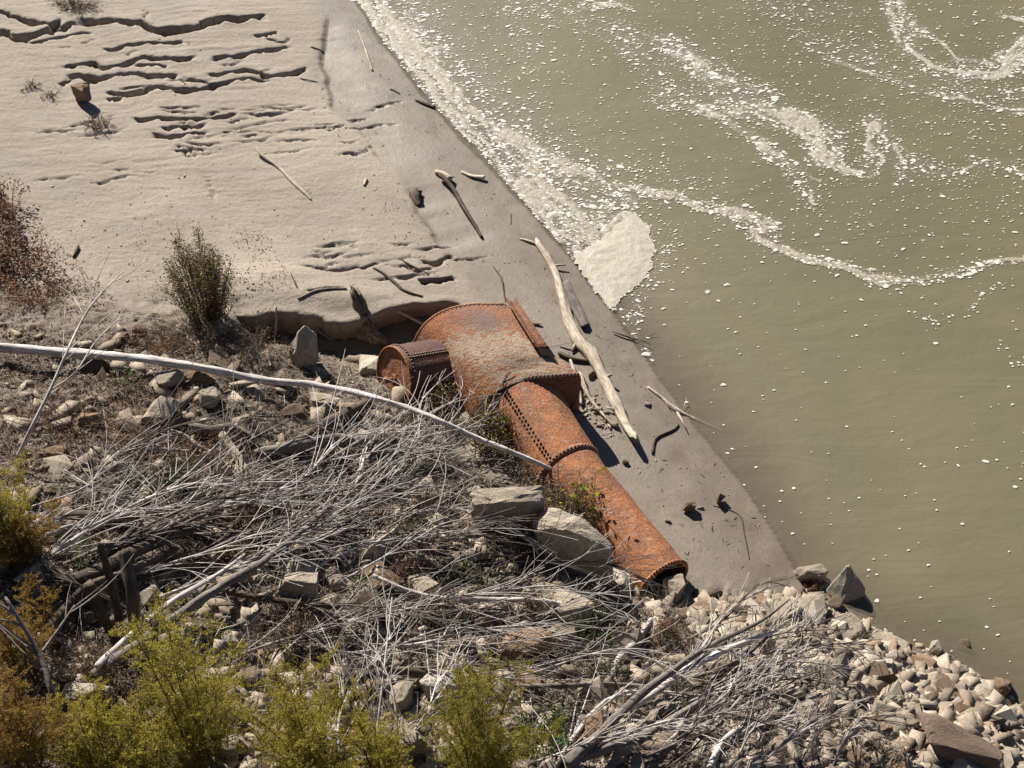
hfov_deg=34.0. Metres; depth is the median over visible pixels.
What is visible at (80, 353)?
bleached pole
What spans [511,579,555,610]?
green plant
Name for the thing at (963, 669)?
boulder
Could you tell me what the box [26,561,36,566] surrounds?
stone
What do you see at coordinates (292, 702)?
stone
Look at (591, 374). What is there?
boulder
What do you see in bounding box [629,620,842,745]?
dead branch
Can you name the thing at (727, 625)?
boulder
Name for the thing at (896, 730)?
boulder
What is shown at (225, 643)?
stone
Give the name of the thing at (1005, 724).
stone
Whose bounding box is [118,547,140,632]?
wooden post
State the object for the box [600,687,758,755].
dead branch
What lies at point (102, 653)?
weed clump
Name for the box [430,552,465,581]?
sage plant
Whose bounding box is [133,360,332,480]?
dead branch
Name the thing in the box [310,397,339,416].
stone
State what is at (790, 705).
stone
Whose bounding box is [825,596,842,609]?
boulder
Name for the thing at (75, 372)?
bare stem
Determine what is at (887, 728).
stone
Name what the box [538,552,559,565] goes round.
stone
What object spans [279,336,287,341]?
stone
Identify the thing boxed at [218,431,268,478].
bleached log
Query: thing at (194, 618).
leaf litter
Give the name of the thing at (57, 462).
stone
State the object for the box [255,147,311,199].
bleached branch
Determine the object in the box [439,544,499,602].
green plant
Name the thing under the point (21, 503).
feathery shrub
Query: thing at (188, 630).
stone
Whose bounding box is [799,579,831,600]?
leaf cluster
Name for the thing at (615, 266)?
foam raft
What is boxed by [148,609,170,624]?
stone
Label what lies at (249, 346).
weed clump
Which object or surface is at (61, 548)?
dead branch
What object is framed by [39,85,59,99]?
grass tuft
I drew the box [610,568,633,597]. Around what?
boulder
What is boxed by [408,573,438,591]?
stone
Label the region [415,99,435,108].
driftwood stick
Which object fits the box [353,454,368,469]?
stone
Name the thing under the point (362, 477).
weed clump
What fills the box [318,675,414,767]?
feathery shrub
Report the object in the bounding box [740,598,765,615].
stone
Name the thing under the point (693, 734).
boulder
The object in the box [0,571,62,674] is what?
feathery shrub
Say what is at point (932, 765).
stone
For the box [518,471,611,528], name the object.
weed clump
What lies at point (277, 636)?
weed clump
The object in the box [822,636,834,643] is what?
stone
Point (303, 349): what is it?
boulder
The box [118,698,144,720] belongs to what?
stone
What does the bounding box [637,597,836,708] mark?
dead branch
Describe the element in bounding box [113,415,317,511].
dead branch
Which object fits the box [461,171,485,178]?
driftwood slab
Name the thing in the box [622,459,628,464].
boulder
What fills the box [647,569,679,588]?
grass tuft
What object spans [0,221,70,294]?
leafy bush
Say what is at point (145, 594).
stone
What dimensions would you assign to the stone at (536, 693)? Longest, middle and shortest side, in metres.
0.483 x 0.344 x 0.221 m
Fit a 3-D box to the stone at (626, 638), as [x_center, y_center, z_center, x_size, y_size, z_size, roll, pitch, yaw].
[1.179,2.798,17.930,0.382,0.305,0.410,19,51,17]
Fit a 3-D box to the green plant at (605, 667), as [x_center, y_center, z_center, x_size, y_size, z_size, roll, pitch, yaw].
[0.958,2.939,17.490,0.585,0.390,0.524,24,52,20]
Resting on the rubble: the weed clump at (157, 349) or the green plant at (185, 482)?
the green plant at (185, 482)
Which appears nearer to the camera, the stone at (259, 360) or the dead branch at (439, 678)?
the dead branch at (439, 678)
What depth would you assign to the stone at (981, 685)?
18.33 m
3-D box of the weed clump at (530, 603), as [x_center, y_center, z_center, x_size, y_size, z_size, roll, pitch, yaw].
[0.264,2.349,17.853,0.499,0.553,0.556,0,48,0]
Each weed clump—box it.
[0,269,90,310]
[0,389,180,450]
[36,626,130,692]
[74,639,155,692]
[102,649,158,708]
[107,313,195,356]
[107,417,239,470]
[123,648,166,690]
[134,304,268,360]
[155,520,226,580]
[198,428,255,480]
[207,324,288,371]
[214,521,275,566]
[218,504,265,544]
[227,525,305,563]
[241,587,319,659]
[254,592,341,660]
[284,600,363,660]
[336,459,388,498]
[385,396,461,444]
[389,479,446,512]
[389,543,431,592]
[413,580,472,622]
[419,374,463,424]
[460,399,520,458]
[484,531,531,576]
[484,630,532,672]
[502,456,547,489]
[510,573,561,628]
[512,525,551,568]
[516,585,558,619]
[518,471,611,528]
[564,576,638,610]
[565,708,618,767]
[648,613,687,643]
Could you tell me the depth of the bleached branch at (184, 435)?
18.57 m
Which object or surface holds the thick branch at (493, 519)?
on the boulder at (500, 499)
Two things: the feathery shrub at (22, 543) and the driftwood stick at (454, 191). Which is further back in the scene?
the driftwood stick at (454, 191)
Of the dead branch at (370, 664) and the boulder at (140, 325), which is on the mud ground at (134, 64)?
the boulder at (140, 325)
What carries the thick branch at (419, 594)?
on the rubble
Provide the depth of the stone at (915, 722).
17.32 m
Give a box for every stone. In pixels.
[0,558,7,572]
[18,565,45,586]
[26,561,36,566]
[43,454,72,476]
[43,489,55,492]
[70,395,78,400]
[96,367,107,381]
[97,586,105,598]
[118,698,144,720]
[121,331,136,341]
[133,716,158,733]
[139,519,162,535]
[139,584,159,605]
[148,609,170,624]
[151,709,182,734]
[152,411,182,433]
[170,498,178,516]
[182,628,193,637]
[198,449,211,461]
[207,350,230,368]
[212,538,239,561]
[217,627,239,651]
[228,454,257,485]
[239,535,253,553]
[240,666,261,690]
[244,347,253,359]
[255,350,271,366]
[275,557,315,575]
[277,696,306,708]
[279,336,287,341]
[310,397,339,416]
[310,532,330,544]
[347,590,384,628]
[351,585,371,592]
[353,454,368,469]
[359,561,404,593]
[360,533,388,560]
[363,460,386,483]
[366,679,380,691]
[373,524,398,563]
[400,529,415,542]
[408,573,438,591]
[413,475,438,498]
[425,534,444,555]
[425,741,459,767]
[458,512,493,534]
[467,485,480,491]
[472,602,505,623]
[481,575,504,596]
[511,714,529,737]
[516,668,542,704]
[536,757,555,767]
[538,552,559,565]
[575,678,611,705]
[583,701,592,712]
[601,628,644,660]
[610,749,619,757]
[612,611,625,626]
[630,709,643,718]
[652,630,680,649]
[656,698,674,713]
[666,707,680,721]
[680,670,706,691]
[685,610,709,625]
[690,635,706,646]
[691,737,705,754]
[703,661,724,674]
[704,632,716,647]
[704,653,746,674]
[708,597,719,608]
[728,621,748,628]
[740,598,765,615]
[750,631,775,654]
[753,592,767,604]
[761,601,782,614]
[763,655,785,677]
[768,616,790,627]
[772,599,803,621]
[772,624,796,638]
[774,634,790,652]
[778,675,805,701]
[778,694,792,708]
[781,596,807,611]
[785,760,799,767]
[793,669,811,682]
[798,594,826,613]
[800,696,814,707]
[805,690,821,702]
[807,600,828,626]
[808,658,836,683]
[813,651,833,660]
[818,700,851,710]
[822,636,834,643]
[828,618,847,639]
[830,652,848,676]
[831,683,845,697]
[844,745,872,767]
[856,730,884,744]
[858,661,888,682]
[866,675,876,690]
[872,658,892,670]
[873,698,896,714]
[876,715,891,732]
[879,680,902,695]
[887,649,900,661]
[888,671,897,681]
[889,748,911,767]
[902,704,921,718]
[905,714,918,728]
[911,654,936,669]
[925,689,941,700]
[928,763,938,767]
[934,752,942,763]
[935,675,958,691]
[951,759,980,767]
[954,683,967,691]
[954,690,963,701]
[954,702,967,712]
[973,679,990,693]
[988,714,1003,726]
[990,735,998,743]
[994,705,1021,727]
[1001,720,1009,731]
[1001,750,1014,767]
[1006,698,1015,705]
[1008,737,1016,747]
[1016,729,1023,740]
[1018,745,1023,754]
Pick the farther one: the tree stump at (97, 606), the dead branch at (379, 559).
the dead branch at (379, 559)
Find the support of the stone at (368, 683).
on the mud ground at (134, 64)
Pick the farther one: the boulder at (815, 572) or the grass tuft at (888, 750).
the boulder at (815, 572)
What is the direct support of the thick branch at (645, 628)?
on the mud ground at (134, 64)
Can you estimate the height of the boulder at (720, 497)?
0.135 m
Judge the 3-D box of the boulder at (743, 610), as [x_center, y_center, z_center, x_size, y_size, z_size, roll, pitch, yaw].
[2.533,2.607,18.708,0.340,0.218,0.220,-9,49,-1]
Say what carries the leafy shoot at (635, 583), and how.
on the mud ground at (134, 64)
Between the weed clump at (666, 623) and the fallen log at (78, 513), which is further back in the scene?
the weed clump at (666, 623)
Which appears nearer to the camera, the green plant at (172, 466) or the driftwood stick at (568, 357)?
the green plant at (172, 466)
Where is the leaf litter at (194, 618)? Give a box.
[0,308,1009,767]
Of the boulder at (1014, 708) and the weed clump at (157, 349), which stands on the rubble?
the boulder at (1014, 708)
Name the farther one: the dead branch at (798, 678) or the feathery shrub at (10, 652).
the dead branch at (798, 678)
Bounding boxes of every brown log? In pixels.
[275,398,373,444]
[327,666,429,688]
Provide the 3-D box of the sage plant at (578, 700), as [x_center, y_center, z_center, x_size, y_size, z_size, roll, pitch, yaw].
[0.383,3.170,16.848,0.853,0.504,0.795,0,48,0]
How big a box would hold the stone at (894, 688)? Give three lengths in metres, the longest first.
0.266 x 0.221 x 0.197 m
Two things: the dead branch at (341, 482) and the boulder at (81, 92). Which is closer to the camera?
the dead branch at (341, 482)
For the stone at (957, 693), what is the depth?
18.11 m
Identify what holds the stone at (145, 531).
on the rubble
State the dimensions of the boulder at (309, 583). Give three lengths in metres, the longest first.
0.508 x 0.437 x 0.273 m
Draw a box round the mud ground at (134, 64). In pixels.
[0,0,1023,767]
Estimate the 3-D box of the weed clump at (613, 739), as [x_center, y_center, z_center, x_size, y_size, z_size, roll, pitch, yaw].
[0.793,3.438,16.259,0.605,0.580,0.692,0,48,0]
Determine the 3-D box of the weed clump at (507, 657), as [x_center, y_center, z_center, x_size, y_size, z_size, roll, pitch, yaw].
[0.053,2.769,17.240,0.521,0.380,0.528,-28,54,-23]
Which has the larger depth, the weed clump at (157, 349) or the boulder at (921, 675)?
the weed clump at (157, 349)
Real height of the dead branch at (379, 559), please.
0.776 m
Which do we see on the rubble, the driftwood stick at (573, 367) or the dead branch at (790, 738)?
the dead branch at (790, 738)
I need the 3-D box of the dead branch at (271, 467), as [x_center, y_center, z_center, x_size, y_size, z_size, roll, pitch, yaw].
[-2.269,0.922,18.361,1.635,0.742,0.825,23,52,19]
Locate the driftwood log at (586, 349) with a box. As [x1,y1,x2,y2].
[535,238,639,443]
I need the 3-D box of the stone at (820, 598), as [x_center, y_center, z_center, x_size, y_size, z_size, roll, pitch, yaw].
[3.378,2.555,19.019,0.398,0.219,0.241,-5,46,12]
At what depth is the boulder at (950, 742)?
16.83 m
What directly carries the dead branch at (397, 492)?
on the dead branch at (438, 435)
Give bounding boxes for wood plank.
[562,280,589,327]
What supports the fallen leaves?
on the mud ground at (134, 64)
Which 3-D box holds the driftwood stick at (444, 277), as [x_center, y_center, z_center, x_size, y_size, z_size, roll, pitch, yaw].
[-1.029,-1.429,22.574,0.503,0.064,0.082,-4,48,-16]
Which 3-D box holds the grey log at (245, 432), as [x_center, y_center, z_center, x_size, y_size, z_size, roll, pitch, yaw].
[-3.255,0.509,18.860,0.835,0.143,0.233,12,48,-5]
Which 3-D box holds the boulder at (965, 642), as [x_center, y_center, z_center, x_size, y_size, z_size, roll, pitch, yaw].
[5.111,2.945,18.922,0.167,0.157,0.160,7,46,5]
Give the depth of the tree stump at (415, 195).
23.77 m
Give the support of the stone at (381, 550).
on the mud ground at (134, 64)
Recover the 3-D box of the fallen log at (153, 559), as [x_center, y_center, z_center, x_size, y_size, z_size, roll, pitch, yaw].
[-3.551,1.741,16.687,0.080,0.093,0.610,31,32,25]
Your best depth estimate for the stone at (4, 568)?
16.08 m
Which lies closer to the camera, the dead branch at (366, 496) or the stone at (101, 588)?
the stone at (101, 588)
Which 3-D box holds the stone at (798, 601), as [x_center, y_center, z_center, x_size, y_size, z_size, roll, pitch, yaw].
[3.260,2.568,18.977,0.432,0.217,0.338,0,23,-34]
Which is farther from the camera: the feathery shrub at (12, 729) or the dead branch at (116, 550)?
the dead branch at (116, 550)
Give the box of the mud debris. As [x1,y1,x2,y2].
[322,38,742,562]
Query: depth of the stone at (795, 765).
16.32 m
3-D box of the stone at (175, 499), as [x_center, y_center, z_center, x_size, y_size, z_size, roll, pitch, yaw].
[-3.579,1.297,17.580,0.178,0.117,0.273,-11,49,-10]
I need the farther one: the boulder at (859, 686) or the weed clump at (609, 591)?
the weed clump at (609, 591)
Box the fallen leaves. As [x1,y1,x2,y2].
[1,213,295,328]
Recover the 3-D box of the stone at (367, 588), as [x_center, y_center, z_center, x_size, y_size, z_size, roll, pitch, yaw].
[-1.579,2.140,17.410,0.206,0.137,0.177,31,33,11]
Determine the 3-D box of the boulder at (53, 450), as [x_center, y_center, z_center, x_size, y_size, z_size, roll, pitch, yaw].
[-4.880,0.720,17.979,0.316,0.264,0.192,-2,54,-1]
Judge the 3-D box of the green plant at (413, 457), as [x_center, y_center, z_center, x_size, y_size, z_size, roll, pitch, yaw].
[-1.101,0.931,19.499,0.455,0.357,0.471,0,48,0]
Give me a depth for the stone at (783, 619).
18.44 m
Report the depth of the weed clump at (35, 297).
21.40 m
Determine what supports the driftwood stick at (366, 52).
on the mud ground at (134, 64)
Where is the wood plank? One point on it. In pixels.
(578, 310)
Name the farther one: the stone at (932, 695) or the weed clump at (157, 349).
the weed clump at (157, 349)
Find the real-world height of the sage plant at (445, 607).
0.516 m
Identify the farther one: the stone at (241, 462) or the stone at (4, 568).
the stone at (241, 462)
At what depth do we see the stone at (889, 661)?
18.15 m
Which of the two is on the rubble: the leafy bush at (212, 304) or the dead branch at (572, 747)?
the dead branch at (572, 747)
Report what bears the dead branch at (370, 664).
on the rubble
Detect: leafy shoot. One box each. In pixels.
[568,466,606,513]
[613,570,646,589]
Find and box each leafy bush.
[0,173,30,241]
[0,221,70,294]
[157,225,246,328]
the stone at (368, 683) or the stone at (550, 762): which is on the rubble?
the stone at (550, 762)
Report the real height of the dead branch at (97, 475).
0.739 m
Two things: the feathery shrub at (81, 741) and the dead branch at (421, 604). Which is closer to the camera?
the feathery shrub at (81, 741)
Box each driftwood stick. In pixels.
[272,306,276,337]
[358,30,372,70]
[373,267,422,296]
[398,311,423,324]
[399,258,429,274]
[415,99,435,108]
[417,275,452,280]
[439,172,483,238]
[493,266,505,301]
[519,238,534,244]
[557,351,588,362]
[569,359,582,405]
[612,331,655,344]
[651,424,678,453]
[713,505,749,558]
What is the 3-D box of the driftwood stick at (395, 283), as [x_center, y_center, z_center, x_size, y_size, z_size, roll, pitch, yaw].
[-1.559,-1.349,22.403,0.893,0.058,0.128,31,55,25]
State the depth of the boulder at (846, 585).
19.25 m
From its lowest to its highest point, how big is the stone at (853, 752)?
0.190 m
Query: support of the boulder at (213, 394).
on the rubble
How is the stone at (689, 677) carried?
on the mud ground at (134, 64)
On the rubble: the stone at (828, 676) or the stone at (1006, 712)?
the stone at (828, 676)
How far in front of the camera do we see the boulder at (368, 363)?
21.40 m
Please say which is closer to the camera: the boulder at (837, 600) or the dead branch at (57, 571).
the dead branch at (57, 571)
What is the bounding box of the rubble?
[0,318,1023,767]
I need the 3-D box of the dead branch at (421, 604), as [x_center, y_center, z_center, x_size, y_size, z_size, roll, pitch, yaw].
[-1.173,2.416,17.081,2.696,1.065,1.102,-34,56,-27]
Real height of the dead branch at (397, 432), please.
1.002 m
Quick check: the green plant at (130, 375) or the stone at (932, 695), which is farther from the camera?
the green plant at (130, 375)
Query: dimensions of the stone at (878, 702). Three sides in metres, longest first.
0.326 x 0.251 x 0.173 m
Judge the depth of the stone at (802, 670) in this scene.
17.53 m
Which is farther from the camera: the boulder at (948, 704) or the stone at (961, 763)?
the boulder at (948, 704)
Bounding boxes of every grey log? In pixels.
[184,423,258,443]
[253,433,388,459]
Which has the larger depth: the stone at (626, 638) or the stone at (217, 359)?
the stone at (217, 359)
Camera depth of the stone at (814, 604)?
18.84 m
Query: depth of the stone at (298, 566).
17.34 m
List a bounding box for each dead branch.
[14,437,194,583]
[17,537,154,625]
[18,472,140,534]
[32,406,180,506]
[45,467,252,542]
[49,434,187,519]
[63,446,290,566]
[80,359,257,490]
[108,443,324,556]
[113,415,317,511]
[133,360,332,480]
[136,488,349,601]
[159,473,390,598]
[165,437,377,534]
[174,435,412,570]
[186,440,420,529]
[202,351,448,512]
[223,412,456,590]
[225,454,377,513]
[225,565,415,678]
[245,566,440,750]
[249,469,488,596]
[265,373,478,531]
[268,393,507,510]
[269,548,507,666]
[277,413,485,487]
[277,456,484,554]
[279,618,380,732]
[281,466,401,550]
[299,542,556,669]
[303,394,546,544]
[305,566,467,637]
[316,504,509,567]
[331,393,390,491]
[331,608,621,700]
[336,494,534,577]
[341,375,496,512]
[344,449,576,579]
[372,361,455,479]
[379,593,631,687]
[387,377,509,471]
[399,627,475,752]
[403,507,567,565]
[407,607,582,725]
[416,531,638,636]
[426,366,509,456]
[434,336,567,449]
[437,602,693,767]
[473,510,686,610]
[487,533,645,645]
[533,697,651,764]
[556,593,852,767]
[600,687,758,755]
[619,625,759,697]
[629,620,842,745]
[629,658,790,763]
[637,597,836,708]
[661,623,831,746]
[664,626,868,712]
[666,668,755,767]
[668,573,792,669]
[671,588,854,687]
[682,629,879,714]
[688,572,804,640]
[690,583,839,657]
[698,605,907,690]
[722,677,922,764]
[728,644,830,741]
[737,693,812,758]
[763,696,873,761]
[799,671,842,761]
[832,712,874,765]
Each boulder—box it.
[44,445,69,456]
[59,682,113,709]
[71,82,91,101]
[76,412,102,427]
[79,360,110,373]
[121,333,135,344]
[131,324,146,334]
[142,396,179,426]
[155,369,187,387]
[175,474,198,488]
[184,370,216,383]
[198,386,227,408]
[218,506,238,519]
[271,672,296,687]
[277,572,318,600]
[278,403,306,419]
[289,326,318,368]
[308,392,336,412]
[356,559,382,570]
[359,355,377,376]
[387,681,413,711]
[388,476,404,489]
[389,717,432,758]
[400,455,433,470]
[415,669,458,703]
[443,584,481,593]
[468,609,496,627]
[469,485,544,533]
[497,627,556,656]
[531,319,541,324]
[531,582,593,633]
[533,508,613,589]
[551,626,577,648]
[582,711,604,736]
[588,370,595,378]
[592,675,615,694]
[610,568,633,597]
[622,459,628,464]
[641,598,650,606]
[644,401,650,406]
[650,700,667,710]
[661,574,688,601]
[675,721,706,741]
[682,501,695,510]
[686,601,715,612]
[716,493,725,502]
[721,619,732,629]
[728,605,750,614]
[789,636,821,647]
[793,564,828,582]
[799,612,825,626]
[825,565,864,603]
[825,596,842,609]
[827,607,834,614]
[834,612,867,640]
[848,681,867,696]
[868,628,907,649]
[878,711,910,735]
[879,694,898,702]
[915,672,927,679]
[917,711,1003,767]
[928,640,941,655]
[928,671,941,681]
[939,701,953,707]
[958,665,968,673]
[960,639,970,647]
[993,677,1011,697]
[1009,704,1022,713]
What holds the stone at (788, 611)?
on the rubble
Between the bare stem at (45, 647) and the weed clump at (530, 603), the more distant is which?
the weed clump at (530, 603)
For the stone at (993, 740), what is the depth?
17.41 m
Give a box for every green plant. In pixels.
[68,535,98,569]
[101,369,155,388]
[105,460,165,500]
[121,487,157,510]
[146,452,198,492]
[146,457,211,505]
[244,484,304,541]
[348,566,397,596]
[399,450,435,474]
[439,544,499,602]
[506,698,577,763]
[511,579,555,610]
[561,586,643,638]
[572,612,624,662]
[577,649,627,679]
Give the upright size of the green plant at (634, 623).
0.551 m
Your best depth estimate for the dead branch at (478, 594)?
17.65 m
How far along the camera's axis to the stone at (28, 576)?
16.04 m
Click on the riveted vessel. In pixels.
(472, 345)
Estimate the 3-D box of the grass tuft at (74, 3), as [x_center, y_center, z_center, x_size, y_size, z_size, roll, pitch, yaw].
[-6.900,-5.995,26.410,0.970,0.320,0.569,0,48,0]
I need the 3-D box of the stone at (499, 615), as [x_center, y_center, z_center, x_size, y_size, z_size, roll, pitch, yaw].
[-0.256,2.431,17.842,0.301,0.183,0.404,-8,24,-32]
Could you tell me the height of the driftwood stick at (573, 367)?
0.057 m
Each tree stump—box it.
[83,579,121,643]
[96,542,123,621]
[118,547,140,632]
[409,187,421,206]
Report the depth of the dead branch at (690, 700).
17.22 m
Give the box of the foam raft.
[571,212,657,310]
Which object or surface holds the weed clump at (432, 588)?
on the mud ground at (134, 64)
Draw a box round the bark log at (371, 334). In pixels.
[349,285,389,344]
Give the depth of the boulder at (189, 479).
17.94 m
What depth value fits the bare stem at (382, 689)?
15.64 m
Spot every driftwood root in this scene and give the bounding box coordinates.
[290,272,333,339]
[297,288,346,298]
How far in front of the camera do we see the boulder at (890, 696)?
17.64 m
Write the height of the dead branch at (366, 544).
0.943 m
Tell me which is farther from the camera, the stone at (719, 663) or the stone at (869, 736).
the stone at (719, 663)
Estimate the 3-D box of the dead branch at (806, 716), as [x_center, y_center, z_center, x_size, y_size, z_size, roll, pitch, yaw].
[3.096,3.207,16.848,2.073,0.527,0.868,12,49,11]
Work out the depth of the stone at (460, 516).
18.84 m
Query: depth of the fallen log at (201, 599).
16.20 m
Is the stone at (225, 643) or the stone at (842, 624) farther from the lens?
the stone at (842, 624)
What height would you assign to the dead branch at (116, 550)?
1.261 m
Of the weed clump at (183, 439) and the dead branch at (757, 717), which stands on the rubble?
the dead branch at (757, 717)
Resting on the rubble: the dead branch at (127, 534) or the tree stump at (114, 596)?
the dead branch at (127, 534)
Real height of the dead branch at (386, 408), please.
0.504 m
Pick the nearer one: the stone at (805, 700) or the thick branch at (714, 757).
the thick branch at (714, 757)
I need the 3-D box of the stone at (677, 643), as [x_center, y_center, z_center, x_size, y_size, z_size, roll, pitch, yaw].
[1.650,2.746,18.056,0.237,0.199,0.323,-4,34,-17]
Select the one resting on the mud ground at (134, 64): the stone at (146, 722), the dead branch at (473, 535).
the dead branch at (473, 535)
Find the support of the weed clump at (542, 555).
on the rubble
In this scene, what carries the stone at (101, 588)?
on the mud ground at (134, 64)
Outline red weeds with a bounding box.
[0,325,822,767]
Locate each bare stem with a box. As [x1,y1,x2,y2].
[0,596,74,767]
[16,250,150,458]
[41,553,134,651]
[52,299,171,389]
[328,599,404,761]
[357,539,416,729]
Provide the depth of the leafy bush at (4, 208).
22.68 m
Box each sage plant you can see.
[110,601,170,636]
[365,496,433,557]
[412,584,464,622]
[416,586,470,626]
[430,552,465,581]
[511,671,589,724]
[578,571,624,620]
[650,618,687,645]
[651,664,717,717]
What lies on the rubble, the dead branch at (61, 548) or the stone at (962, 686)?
the stone at (962, 686)
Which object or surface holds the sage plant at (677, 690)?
on the rubble
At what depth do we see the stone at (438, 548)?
18.25 m
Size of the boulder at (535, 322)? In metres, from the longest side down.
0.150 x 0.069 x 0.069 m
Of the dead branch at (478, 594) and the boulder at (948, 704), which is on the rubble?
the boulder at (948, 704)
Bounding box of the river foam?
[351,0,1023,673]
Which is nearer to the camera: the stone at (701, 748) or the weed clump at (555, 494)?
the stone at (701, 748)
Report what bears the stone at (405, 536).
on the mud ground at (134, 64)
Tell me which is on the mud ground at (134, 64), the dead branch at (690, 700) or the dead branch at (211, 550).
the dead branch at (211, 550)
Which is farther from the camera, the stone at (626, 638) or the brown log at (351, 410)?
the brown log at (351, 410)
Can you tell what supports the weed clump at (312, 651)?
on the rubble
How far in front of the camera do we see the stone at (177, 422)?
18.69 m
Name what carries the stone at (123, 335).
on the mud ground at (134, 64)
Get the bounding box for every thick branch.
[227,589,342,610]
[372,574,630,620]
[457,508,543,550]
[519,682,644,688]
[563,599,790,767]
[575,697,705,765]
[610,617,652,676]
[630,629,779,711]
[706,725,740,767]
[776,724,799,761]
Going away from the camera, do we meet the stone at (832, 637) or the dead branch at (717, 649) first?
the dead branch at (717, 649)
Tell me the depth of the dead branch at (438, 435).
19.80 m
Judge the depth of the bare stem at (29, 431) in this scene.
17.78 m
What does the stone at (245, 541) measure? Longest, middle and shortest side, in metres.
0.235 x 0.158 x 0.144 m
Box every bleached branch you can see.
[170,429,205,450]
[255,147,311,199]
[647,386,702,432]
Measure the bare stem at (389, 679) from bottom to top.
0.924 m
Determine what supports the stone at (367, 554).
on the stone at (381, 550)
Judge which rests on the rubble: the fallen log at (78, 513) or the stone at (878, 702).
the fallen log at (78, 513)
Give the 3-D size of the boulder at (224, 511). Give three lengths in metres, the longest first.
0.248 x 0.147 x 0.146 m
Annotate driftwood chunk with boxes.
[72,245,79,257]
[435,170,452,181]
[579,372,618,427]
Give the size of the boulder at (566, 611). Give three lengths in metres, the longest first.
0.812 x 0.473 x 0.385 m
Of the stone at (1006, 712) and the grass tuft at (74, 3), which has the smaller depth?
the stone at (1006, 712)
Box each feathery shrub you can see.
[0,448,36,555]
[0,497,63,570]
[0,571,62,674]
[0,662,83,767]
[8,674,152,767]
[73,679,184,767]
[83,586,257,767]
[216,642,363,767]
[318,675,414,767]
[405,648,564,767]
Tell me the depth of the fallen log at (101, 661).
15.98 m
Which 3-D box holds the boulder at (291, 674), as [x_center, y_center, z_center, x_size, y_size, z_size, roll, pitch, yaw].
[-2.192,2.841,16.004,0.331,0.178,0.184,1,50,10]
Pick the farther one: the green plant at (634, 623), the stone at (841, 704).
the green plant at (634, 623)
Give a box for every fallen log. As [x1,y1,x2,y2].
[8,518,212,621]
[46,558,148,631]
[57,510,139,520]
[89,505,332,680]
[94,553,245,669]
[134,546,178,572]
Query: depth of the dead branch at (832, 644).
17.40 m
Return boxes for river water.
[259,0,1023,697]
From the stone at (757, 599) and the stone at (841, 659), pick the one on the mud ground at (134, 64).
the stone at (757, 599)
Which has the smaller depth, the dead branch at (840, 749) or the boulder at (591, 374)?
the dead branch at (840, 749)
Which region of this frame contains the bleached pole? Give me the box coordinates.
[0,343,551,469]
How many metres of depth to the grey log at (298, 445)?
19.00 m
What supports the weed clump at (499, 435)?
on the mud ground at (134, 64)
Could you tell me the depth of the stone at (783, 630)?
18.26 m
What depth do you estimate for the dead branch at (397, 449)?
18.85 m
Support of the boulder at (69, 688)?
on the rubble
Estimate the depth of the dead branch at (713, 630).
17.85 m
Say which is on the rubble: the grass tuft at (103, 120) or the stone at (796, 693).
the stone at (796, 693)
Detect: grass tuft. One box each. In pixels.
[19,76,45,92]
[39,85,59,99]
[44,0,105,11]
[80,109,114,131]
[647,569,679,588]
[850,730,916,767]
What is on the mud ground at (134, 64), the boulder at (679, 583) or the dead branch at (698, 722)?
the boulder at (679, 583)
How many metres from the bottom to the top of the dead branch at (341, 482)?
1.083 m
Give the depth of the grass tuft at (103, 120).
24.35 m
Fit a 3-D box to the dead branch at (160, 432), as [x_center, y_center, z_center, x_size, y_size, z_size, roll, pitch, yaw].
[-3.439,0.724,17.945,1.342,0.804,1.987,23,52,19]
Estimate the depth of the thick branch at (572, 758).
16.59 m
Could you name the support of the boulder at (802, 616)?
on the rubble
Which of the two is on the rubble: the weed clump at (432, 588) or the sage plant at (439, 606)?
the sage plant at (439, 606)
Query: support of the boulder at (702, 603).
on the rubble
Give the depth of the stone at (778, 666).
17.54 m
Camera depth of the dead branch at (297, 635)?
16.53 m
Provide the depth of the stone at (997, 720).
17.75 m
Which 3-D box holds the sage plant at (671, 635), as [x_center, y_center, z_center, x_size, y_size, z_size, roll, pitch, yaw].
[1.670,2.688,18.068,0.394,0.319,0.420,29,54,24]
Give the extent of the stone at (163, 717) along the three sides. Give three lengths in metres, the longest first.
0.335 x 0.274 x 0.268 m
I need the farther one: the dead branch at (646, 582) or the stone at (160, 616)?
the dead branch at (646, 582)
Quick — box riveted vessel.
[376,297,687,593]
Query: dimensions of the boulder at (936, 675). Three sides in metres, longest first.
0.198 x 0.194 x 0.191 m
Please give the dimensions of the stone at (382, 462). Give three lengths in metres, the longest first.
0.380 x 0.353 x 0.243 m
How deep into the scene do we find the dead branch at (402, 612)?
16.63 m
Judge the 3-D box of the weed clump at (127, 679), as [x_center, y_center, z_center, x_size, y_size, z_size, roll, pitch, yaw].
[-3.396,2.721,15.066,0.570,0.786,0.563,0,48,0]
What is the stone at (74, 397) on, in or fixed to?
on the mud ground at (134, 64)
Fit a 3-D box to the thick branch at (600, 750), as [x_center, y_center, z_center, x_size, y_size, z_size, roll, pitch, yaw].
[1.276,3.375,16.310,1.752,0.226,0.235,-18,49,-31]
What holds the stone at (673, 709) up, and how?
on the mud ground at (134, 64)
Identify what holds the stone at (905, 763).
on the rubble
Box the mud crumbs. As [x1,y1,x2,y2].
[0,33,764,558]
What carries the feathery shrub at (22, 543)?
on the mud ground at (134, 64)
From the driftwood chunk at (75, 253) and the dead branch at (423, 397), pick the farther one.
the driftwood chunk at (75, 253)

